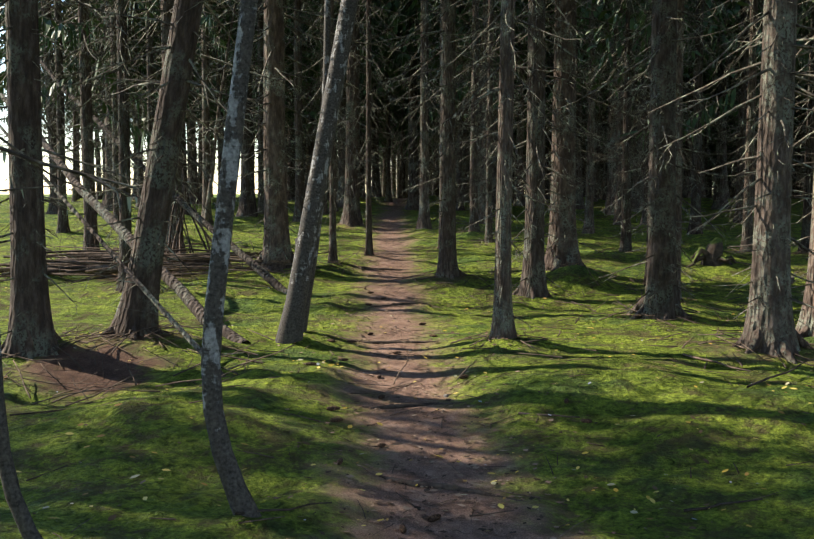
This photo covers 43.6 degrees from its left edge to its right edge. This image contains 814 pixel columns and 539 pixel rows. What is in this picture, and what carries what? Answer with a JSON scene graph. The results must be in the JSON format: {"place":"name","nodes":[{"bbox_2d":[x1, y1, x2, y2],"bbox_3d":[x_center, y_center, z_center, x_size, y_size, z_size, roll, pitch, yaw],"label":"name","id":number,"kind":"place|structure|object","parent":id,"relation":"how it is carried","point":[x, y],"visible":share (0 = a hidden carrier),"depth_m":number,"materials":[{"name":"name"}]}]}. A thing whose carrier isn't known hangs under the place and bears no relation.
{"place":"outdoors","nodes":[
{"label":"outdoors","id":0,"kind":"place"},
{"bbox_2d":[0,0,712,193],"label":"sky","id":1,"kind":"structure","parent":0,"point":[4,168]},
{"bbox_2d":[0,194,813,538],"bbox_3d":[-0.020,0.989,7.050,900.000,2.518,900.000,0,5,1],"label":"forest floor","id":2,"kind":"structure","parent":0,"point":[644,394],"depth_m":6.55,"materials":[{"name":"plant"}]},
{"bbox_2d":[0,337,43,538],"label":"birch sapling","id":3,"kind":"object","parent":2,"relation":"on","point":[21,514],"visible":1,"depth_m":4.11,"materials":[{"name":"grey plant"}]},
{"bbox_2d":[0,0,78,193],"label":"spruce tree","id":4,"kind":"object","parent":2,"relation":"on","point":[3,10],"visible":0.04,"depth_m":33.67,"materials":[{"name":"green plant"}]},
{"bbox_2d":[0,0,89,243],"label":"spruce tree","id":5,"kind":"object","parent":2,"relation":"on","point":[4,137],"visible":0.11,"depth_m":15.09,"materials":[{"name":"green plant"}]},
{"bbox_2d":[0,0,107,213],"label":"spruce tree","id":6,"kind":"object","parent":2,"relation":"on","point":[53,181],"visible":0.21,"depth_m":28.11,"materials":[{"name":"brown plant"}]},
{"bbox_2d":[0,133,139,212],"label":"fallen branch","id":7,"kind":"object","parent":2,"relation":"on","point":[36,162],"visible":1,"depth_m":3.27,"materials":[{"name":"wood"}]},
{"bbox_2d":[0,0,143,357],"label":"spruce tree","id":8,"kind":"object","parent":2,"relation":"on","point":[30,310],"visible":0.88,"depth_m":8.24,"materials":[{"name":"brown plant"}]},
{"bbox_2d":[63,2,80,201],"bbox_3d":[-12.299,-10.687,37.615,1.984,16.910,1.932,3,4,17],"label":"spruce tree","id":9,"kind":"object","parent":2,"relation":"on","point":[74,163],"visible":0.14,"depth_m":37.92,"materials":[{"name":"brown plant"}]},
{"bbox_2d":[38,0,112,233],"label":"spruce tree","id":10,"kind":"object","parent":2,"relation":"on","point":[63,226],"visible":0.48,"depth_m":21.20,"materials":[{"name":"brown plant"}]},
{"bbox_2d":[63,43,96,199],"bbox_3d":[-12.842,-9.274,39.864,1.880,13.590,1.958,-1,3,-43],"label":"spruce tree","id":11,"kind":"object","parent":2,"relation":"on","point":[77,158],"visible":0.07,"depth_m":39.95,"materials":[{"name":"brown plant"}]},
{"bbox_2d":[63,0,102,199],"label":"spruce tree","id":12,"kind":"object","parent":2,"relation":"on","point":[98,196],"visible":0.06,"depth_m":36.93,"materials":[{"name":"brown plant"}]},
{"bbox_2d":[79,5,104,204],"bbox_3d":[-10.091,-8.175,33.691,1.547,12.461,1.566,0,4,-6],"label":"spruce tree","id":13,"kind":"object","parent":2,"relation":"on","point":[101,120],"visible":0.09,"depth_m":33.87,"materials":[{"name":"brown plant"}]},
{"bbox_2d":[38,0,154,249],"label":"spruce tree","id":14,"kind":"object","parent":2,"relation":"on","point":[88,145],"visible":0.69,"depth_m":16.46,"materials":[{"name":"brown plant"}]},
{"bbox_2d":[38,0,160,210],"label":"spruce tree","id":15,"kind":"object","parent":2,"relation":"on","point":[108,193],"visible":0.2,"depth_m":30.34,"materials":[{"name":"brown plant"}]},
{"bbox_2d":[63,1,146,197],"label":"spruce tree","id":16,"kind":"object","parent":2,"relation":"on","point":[95,44],"visible":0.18,"depth_m":31.33,"materials":[{"name":"brown plant"}]},
{"bbox_2d":[63,0,163,291],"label":"spruce tree","id":17,"kind":"object","parent":2,"relation":"on","point":[123,124],"visible":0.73,"depth_m":13.32,"materials":[{"name":"brown plant"}]},
{"bbox_2d":[90,0,154,223],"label":"spruce tree","id":18,"kind":"object","parent":2,"relation":"on","point":[115,157],"visible":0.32,"depth_m":23.11,"materials":[{"name":"brown plant"}]},
{"bbox_2d":[0,93,250,343],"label":"leaning dead trunk","id":19,"kind":"object","parent":2,"relation":"on","point":[191,302],"visible":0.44,"depth_m":10.85,"materials":[{"name":"grey wood"}]},
{"bbox_2d":[93,0,161,206],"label":"spruce tree","id":20,"kind":"object","parent":2,"relation":"on","point":[137,123],"visible":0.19,"depth_m":32.25,"materials":[{"name":"brown plant"}]},
{"bbox_2d":[0,124,255,376],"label":"fallen branch","id":21,"kind":"object","parent":2,"relation":"on","point":[166,314],"visible":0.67,"depth_m":8.42,"materials":[{"name":"grey wood"}]},
{"bbox_2d":[67,1,200,199],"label":"spruce tree","id":22,"kind":"object","parent":2,"relation":"on","point":[134,149],"visible":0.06,"depth_m":36.25,"materials":[{"name":"brown plant"}]},
{"bbox_2d":[107,0,161,193],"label":"spruce tree","id":23,"kind":"object","parent":2,"relation":"on","point":[149,44],"visible":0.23,"depth_m":19.78,"materials":[{"name":"brown plant"}]},
{"bbox_2d":[82,0,230,259],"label":"spruce tree","id":24,"kind":"object","parent":2,"relation":"on","point":[165,28],"visible":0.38,"depth_m":16.33,"materials":[{"name":"brown plant"}]},
{"bbox_2d":[40,59,287,293],"bbox_3d":[-4.237,-1.918,16.332,0.627,4.387,8.272,-5,6,-45],"label":"leaning dead trunk","id":25,"kind":"object","parent":2,"relation":"on","point":[266,275],"visible":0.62,"depth_m":14.96,"materials":[{"name":"brown wood"}]},
{"bbox_2d":[58,0,292,336],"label":"spruce tree","id":26,"kind":"object","parent":2,"relation":"on","point":[145,261],"visible":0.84,"depth_m":8.74,"materials":[{"name":"brown plant"}]},
{"bbox_2d":[95,0,256,214],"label":"spruce tree","id":27,"kind":"object","parent":2,"relation":"on","point":[185,154],"visible":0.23,"depth_m":27.84,"materials":[{"name":"brown plant"}]},
{"bbox_2d":[128,2,255,203],"bbox_3d":[-7.408,-12.010,33.712,4.993,20.387,5.052,-3,6,-21],"label":"spruce tree","id":28,"kind":"object","parent":2,"relation":"on","point":[192,153],"visible":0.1,"depth_m":34.30,"materials":[{"name":"brown plant"}]},
{"bbox_2d":[160,0,256,207],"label":"spruce tree","id":29,"kind":"object","parent":2,"relation":"on","point":[220,141],"visible":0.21,"depth_m":31.89,"materials":[{"name":"brown plant"}]},
{"bbox_2d":[182,0,253,223],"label":"spruce tree","id":30,"kind":"object","parent":2,"relation":"on","point":[206,144],"visible":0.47,"depth_m":23.87,"materials":[{"name":"brown plant"}]},
{"bbox_2d":[201,4,235,226],"bbox_3d":[-4.426,-3.612,23.996,0.481,5.531,1.336,3,5,30],"label":"leaning dead trunk","id":31,"kind":"object","parent":2,"relation":"on","point":[208,198],"visible":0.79,"depth_m":23.99,"materials":[{"name":"grey wood"}]},
{"bbox_2d":[201,0,261,517],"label":"birch trunk","id":32,"kind":"object","parent":2,"relation":"on","point":[239,496],"visible":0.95,"depth_m":4.49,"materials":[{"name":"grey plant"}]},
{"bbox_2d":[211,0,290,196],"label":"spruce tree","id":33,"kind":"object","parent":2,"relation":"on","point":[229,77],"visible":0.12,"depth_m":31.03,"materials":[{"name":"brown plant"}]},
{"bbox_2d":[190,0,318,216],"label":"spruce tree","id":34,"kind":"object","parent":2,"relation":"on","point":[244,210],"visible":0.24,"depth_m":26.15,"materials":[{"name":"brown plant"}]},
{"bbox_2d":[223,0,302,213],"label":"spruce tree","id":35,"kind":"object","parent":2,"relation":"on","point":[260,25],"visible":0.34,"depth_m":26.61,"materials":[{"name":"brown plant"}]},
{"bbox_2d":[223,1,319,187],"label":"spruce tree","id":36,"kind":"object","parent":2,"relation":"on","point":[292,51],"visible":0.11,"depth_m":32.59,"materials":[{"name":"brown plant"}]},
{"bbox_2d":[190,0,385,269],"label":"spruce tree","id":37,"kind":"object","parent":2,"relation":"on","point":[276,224],"visible":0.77,"depth_m":15.06,"materials":[{"name":"brown plant"}]},
{"bbox_2d":[252,0,338,221],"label":"spruce tree","id":38,"kind":"object","parent":2,"relation":"on","point":[299,156],"visible":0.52,"depth_m":24.82,"materials":[{"name":"brown plant"}]},
{"bbox_2d":[284,0,311,174],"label":"spruce tree","id":39,"kind":"object","parent":2,"relation":"on","point":[288,114],"visible":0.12,"depth_m":36.77,"materials":[{"name":"brown plant"}]},
{"bbox_2d":[236,0,363,200],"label":"spruce tree","id":40,"kind":"object","parent":2,"relation":"on","point":[291,185],"visible":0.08,"depth_m":38.77,"materials":[{"name":"brown plant"}]},
{"bbox_2d":[275,0,357,343],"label":"birch trunk","id":41,"kind":"object","parent":2,"relation":"on","point":[291,326],"visible":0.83,"depth_m":9.11,"materials":[{"name":"grey plant"}]},
{"bbox_2d":[304,0,330,331],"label":"tree","id":42,"kind":"object","parent":2,"relation":"on","point":[327,16],"visible":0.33,"depth_m":9.49,"materials":[{"name":"grey plant"}]},
{"bbox_2d":[292,0,346,214],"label":"spruce tree","id":43,"kind":"object","parent":2,"relation":"on","point":[325,210],"visible":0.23,"depth_m":27.48,"materials":[{"name":"brown plant"}]},
{"bbox_2d":[287,1,361,193],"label":"spruce tree","id":44,"kind":"object","parent":2,"relation":"on","point":[309,150],"visible":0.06,"depth_m":40.40,"materials":[{"name":"brown plant"}]},
{"bbox_2d":[297,0,369,262],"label":"spruce tree","id":45,"kind":"object","parent":2,"relation":"on","point":[332,253],"visible":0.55,"depth_m":16.03,"materials":[{"name":"brown plant"}]},
{"bbox_2d":[301,0,371,211],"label":"spruce tree","id":46,"kind":"object","parent":2,"relation":"on","point":[310,55],"visible":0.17,"depth_m":31.07,"materials":[{"name":"brown plant"}]},
{"bbox_2d":[285,0,408,206],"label":"spruce tree","id":47,"kind":"object","parent":2,"relation":"on","point":[340,193],"visible":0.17,"depth_m":32.75,"materials":[{"name":"brown plant"}]},
{"bbox_2d":[291,0,436,226],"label":"spruce tree","id":48,"kind":"object","parent":2,"relation":"on","point":[351,216],"visible":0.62,"depth_m":23.32,"materials":[{"name":"brown plant"}]},
{"bbox_2d":[337,4,405,196],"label":"spruce tree","id":49,"kind":"object","parent":2,"relation":"on","point":[362,179],"visible":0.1,"depth_m":43.03,"materials":[{"name":"brown plant"}]},
{"bbox_2d":[344,0,402,255],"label":"spruce tree","id":50,"kind":"object","parent":2,"relation":"on","point":[368,243],"visible":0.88,"depth_m":17.09,"materials":[{"name":"brown plant"}]},
{"bbox_2d":[362,0,408,201],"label":"spruce tree","id":51,"kind":"object","parent":2,"relation":"on","point":[388,195],"visible":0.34,"depth_m":37.43,"materials":[{"name":"brown plant"}]},
{"bbox_2d":[363,4,417,196],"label":"spruce tree","id":52,"kind":"object","parent":2,"relation":"on","point":[376,178],"visible":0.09,"depth_m":45.66,"materials":[{"name":"brown plant"}]},
{"bbox_2d":[379,21,419,198],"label":"spruce tree","id":53,"kind":"object","parent":2,"relation":"on","point":[403,181],"visible":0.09,"depth_m":52.76,"materials":[{"name":"brown plant"}]},
{"bbox_2d":[380,4,419,198],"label":"spruce tree","id":54,"kind":"object","parent":2,"relation":"on","point":[402,127],"visible":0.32,"depth_m":47.13,"materials":[{"name":"brown plant"}]},
{"bbox_2d":[0,231,808,538],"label":"fallen leaves","id":55,"kind":"object","parent":2,"relation":"on","point":[113,517],"visible":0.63,"depth_m":5.64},
{"bbox_2d":[0,0,809,153],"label":"low green spruce branches","id":56,"kind":"object","parent":2,"relation":"on","point":[204,21],"visible":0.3,"depth_m":16.70,"materials":[{"name":"green plant"}]},
{"bbox_2d":[0,168,813,538],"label":"twigs","id":57,"kind":"object","parent":2,"relation":"on","point":[92,260],"visible":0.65,"depth_m":9.52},
{"bbox_2d":[1,228,812,538],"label":"bark flakes","id":58,"kind":"object","parent":2,"relation":"on","point":[435,432],"visible":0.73,"depth_m":6.10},
{"bbox_2d":[1,248,813,363],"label":"spruce tree roots","id":59,"kind":"object","parent":2,"relation":"on","point":[756,340],"visible":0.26,"depth_m":8.66,"materials":[{"name":"brown plant"}]},
{"bbox_2d":[360,0,464,209],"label":"spruce tree","id":60,"kind":"object","parent":2,"relation":"on","point":[411,204],"visible":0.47,"depth_m":30.95,"materials":[{"name":"brown plant"}]},
{"bbox_2d":[371,0,466,228],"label":"spruce tree","id":61,"kind":"object","parent":2,"relation":"on","point":[424,220],"visible":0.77,"depth_m":22.17,"materials":[{"name":"brown plant"}]},
{"bbox_2d":[405,17,439,195],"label":"spruce tree","id":62,"kind":"object","parent":2,"relation":"on","point":[434,117],"visible":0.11,"depth_m":49.69,"materials":[{"name":"brown plant"}]},
{"bbox_2d":[406,48,439,195],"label":"spruce tree","id":63,"kind":"object","parent":2,"relation":"on","point":[435,186],"visible":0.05,"depth_m":53.33,"materials":[{"name":"brown plant"}]},
{"bbox_2d":[350,0,520,278],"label":"spruce tree","id":64,"kind":"object","parent":2,"relation":"on","point":[447,263],"visible":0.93,"depth_m":14.32,"materials":[{"name":"brown plant"}]},
{"bbox_2d":[408,0,478,248],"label":"spruce tree","id":65,"kind":"object","parent":2,"relation":"on","point":[440,107],"visible":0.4,"depth_m":18.13,"materials":[{"name":"brown plant"}]},
{"bbox_2d":[303,287,591,533],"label":"spruce cones","id":66,"kind":"object","parent":2,"relation":"on","point":[433,518],"visible":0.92,"depth_m":6.58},
{"bbox_2d":[428,0,471,210],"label":"spruce tree","id":67,"kind":"object","parent":2,"relation":"on","point":[458,189],"visible":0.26,"depth_m":30.15,"materials":[{"name":"brown plant"}]},
{"bbox_2d":[388,0,524,202],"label":"spruce tree","id":68,"kind":"object","parent":2,"relation":"on","point":[464,161],"visible":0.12,"depth_m":34.18,"materials":[{"name":"brown plant"}]},
{"bbox_2d":[421,0,515,231],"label":"spruce tree","id":69,"kind":"object","parent":2,"relation":"on","point":[473,218],"visible":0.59,"depth_m":20.93,"materials":[{"name":"brown plant"}]},
{"bbox_2d":[413,0,553,209],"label":"spruce tree","id":70,"kind":"object","parent":2,"relation":"on","point":[464,28],"visible":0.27,"depth_m":27.76,"materials":[{"name":"brown plant"}]},
{"bbox_2d":[457,0,525,241],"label":"spruce tree","id":71,"kind":"object","parent":2,"relation":"on","point":[488,202],"visible":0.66,"depth_m":19.16,"materials":[{"name":"brown plant"}]},
{"bbox_2d":[436,0,547,223],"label":"spruce tree","id":72,"kind":"object","parent":2,"relation":"on","point":[482,208],"visible":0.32,"depth_m":24.17,"materials":[{"name":"brown plant"}]},
{"bbox_2d":[456,0,527,209],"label":"spruce tree","id":73,"kind":"object","parent":2,"relation":"on","point":[494,175],"visible":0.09,"depth_m":29.69,"materials":[{"name":"brown plant"}]},
{"bbox_2d":[432,0,587,339],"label":"spruce tree","id":74,"kind":"object","parent":2,"relation":"on","point":[503,317],"visible":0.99,"depth_m":8.85,"materials":[{"name":"brown plant"}]},
{"bbox_2d":[437,0,605,298],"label":"spruce tree","id":75,"kind":"object","parent":2,"relation":"on","point":[532,274],"visible":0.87,"depth_m":12.67,"materials":[{"name":"brown plant"}]},
{"bbox_2d":[498,0,553,205],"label":"spruce tree","id":76,"kind":"object","parent":2,"relation":"on","point":[520,150],"visible":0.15,"depth_m":31.55,"materials":[{"name":"brown plant"}]},
{"bbox_2d":[513,0,552,197],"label":"spruce tree","id":77,"kind":"object","parent":2,"relation":"on","point":[525,123],"visible":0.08,"depth_m":35.19,"materials":[{"name":"brown plant"}]},
{"bbox_2d":[514,27,587,198],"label":"spruce tree","id":78,"kind":"object","parent":2,"relation":"on","point":[547,196],"visible":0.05,"depth_m":43.77,"materials":[{"name":"brown plant"}]},
{"bbox_2d":[455,0,700,270],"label":"spruce tree","id":79,"kind":"object","parent":2,"relation":"on","point":[566,234],"visible":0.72,"depth_m":14.39,"materials":[{"name":"brown plant"}]},
{"bbox_2d":[515,0,646,208],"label":"spruce tree","id":80,"kind":"object","parent":2,"relation":"on","point":[579,196],"visible":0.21,"depth_m":28.57,"materials":[{"name":"brown plant"}]},
{"bbox_2d":[581,56,605,198],"bbox_3d":[7.329,-11.080,37.727,2.412,17.534,2.502,1,3,-15],"label":"spruce tree","id":81,"kind":"object","parent":2,"relation":"on","point":[597,147],"visible":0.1,"depth_m":38.09,"materials":[{"name":"brown plant"}]},
{"bbox_2d":[581,10,609,201],"bbox_3d":[6.637,-11.077,34.874,2.532,18.017,2.600,3,5,34],"label":"spruce tree","id":82,"kind":"object","parent":2,"relation":"on","point":[595,150],"visible":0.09,"depth_m":35.33,"materials":[{"name":"brown plant"}]},
{"bbox_2d":[551,0,643,233],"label":"spruce tree","id":83,"kind":"object","parent":2,"relation":"on","point":[590,123],"visible":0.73,"depth_m":21.97,"materials":[{"name":"brown plant"}]},
{"bbox_2d":[585,0,646,224],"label":"spruce tree","id":84,"kind":"object","parent":2,"relation":"on","point":[619,156],"visible":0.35,"depth_m":24.36,"materials":[{"name":"brown plant"}]},
{"bbox_2d":[582,0,651,251],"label":"spruce tree","id":85,"kind":"object","parent":2,"relation":"on","point":[626,242],"visible":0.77,"depth_m":17.11,"materials":[{"name":"brown plant"}]},
{"bbox_2d":[545,0,718,214],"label":"spruce tree","id":86,"kind":"object","parent":2,"relation":"on","point":[612,139],"visible":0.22,"depth_m":26.52,"materials":[{"name":"brown plant"}]},
{"bbox_2d":[537,0,751,319],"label":"spruce tree","id":87,"kind":"object","parent":2,"relation":"on","point":[661,296],"visible":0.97,"depth_m":10.83,"materials":[{"name":"brown plant"}]},
{"bbox_2d":[549,0,739,212],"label":"spruce tree","id":88,"kind":"object","parent":2,"relation":"on","point":[635,179],"visible":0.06,"depth_m":29.25,"materials":[{"name":"brown plant"}]},
{"bbox_2d":[595,0,693,224],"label":"spruce tree","id":89,"kind":"object","parent":2,"relation":"on","point":[645,189],"visible":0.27,"depth_m":23.80,"materials":[{"name":"brown plant"}]},
{"bbox_2d":[612,0,709,284],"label":"spruce tree","id":90,"kind":"object","parent":2,"relation":"on","point":[648,29],"visible":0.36,"depth_m":13.68,"materials":[{"name":"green plant"}]},
{"bbox_2d":[632,0,737,165],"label":"spruce tree","id":91,"kind":"object","parent":2,"relation":"on","point":[707,95],"visible":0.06,"depth_m":32.41,"materials":[{"name":"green plant"}]},
{"bbox_2d":[615,0,757,300],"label":"spruce tree","id":92,"kind":"object","parent":2,"relation":"on","point":[679,79],"visible":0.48,"depth_m":12.15,"materials":[{"name":"brown plant"}]},
{"bbox_2d":[645,0,761,234],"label":"spruce tree","id":93,"kind":"object","parent":2,"relation":"on","point":[695,193],"visible":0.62,"depth_m":21.58,"materials":[{"name":"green plant"}]},
{"bbox_2d":[682,14,736,197],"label":"spruce tree","id":94,"kind":"object","parent":2,"relation":"on","point":[686,172],"visible":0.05,"depth_m":40.07,"materials":[{"name":"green plant"}]},
{"bbox_2d":[682,69,738,197],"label":"spruce tree","id":95,"kind":"object","parent":2,"relation":"on","point":[702,181],"visible":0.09,"depth_m":45.16,"materials":[{"name":"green plant"}]},
{"bbox_2d":[686,237,750,266],"bbox_3d":[4.654,-0.125,15.211,0.972,0.717,0.696,1,5,12],"label":"tree stump","id":96,"kind":"object","parent":2,"relation":"on","point":[712,254],"visible":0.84,"depth_m":15.04,"materials":[{"name":"brown wood"}]},
{"bbox_2d":[683,18,759,198],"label":"spruce tree","id":97,"kind":"object","parent":2,"relation":"on","point":[728,194],"visible":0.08,"depth_m":42.50,"materials":[{"name":"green plant"}]},
{"bbox_2d":[684,0,763,209],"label":"spruce tree","id":98,"kind":"object","parent":2,"relation":"on","point":[721,190],"visible":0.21,"depth_m":31.06,"materials":[{"name":"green plant"}]},
{"bbox_2d":[647,0,813,357],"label":"spruce tree","id":99,"kind":"object","parent":2,"relation":"on","point":[769,310],"visible":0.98,"depth_m":8.38,"materials":[{"name":"brown plant"}]},
{"bbox_2d":[683,0,804,223],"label":"spruce tree","id":100,"kind":"object","parent":2,"relation":"on","point":[742,112],"visible":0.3,"depth_m":24.30,"materials":[{"name":"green plant"}]},
{"bbox_2d":[690,2,809,204],"bbox_3d":[10.854,-14.101,31.799,5.703,24.887,5.498,-1,6,1],"label":"spruce tree","id":101,"kind":"object","parent":2,"relation":"on","point":[754,177],"visible":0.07,"depth_m":32.72,"materials":[{"name":"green plant"}]},
{"bbox_2d":[704,0,809,189],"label":"spruce tree","id":102,"kind":"object","parent":2,"relation":"on","point":[800,83],"visible":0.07,"depth_m":34.33,"materials":[{"name":"green plant"}]},
{"bbox_2d":[708,0,811,252],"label":"spruce tree","id":103,"kind":"object","parent":2,"relation":"on","point":[747,228],"visible":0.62,"depth_m":16.73,"materials":[{"name":"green plant"}]},
{"bbox_2d":[714,0,813,336],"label":"spruce tree","id":104,"kind":"object","parent":2,"relation":"on","point":[806,316],"visible":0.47,"depth_m":9.19,"materials":[{"name":"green plant"}]},
{"bbox_2d":[718,0,810,169],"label":"spruce tree","id":105,"kind":"object","parent":2,"relation":"on","point":[799,34],"visible":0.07,"depth_m":25.83,"materials":[{"name":"green plant"}]},
{"bbox_2d":[746,0,813,253],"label":"spruce tree","id":106,"kind":"object","parent":2,"relation":"on","point":[807,209],"visible":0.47,"depth_m":16.48,"materials":[{"name":"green plant"}]},
{"bbox_2d":[793,89,805,198],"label":"spruce tree","id":107,"kind":"object","parent":2,"relation":"on","point":[799,186],"visible":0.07,"depth_m":58.14,"materials":[{"name":"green plant"}]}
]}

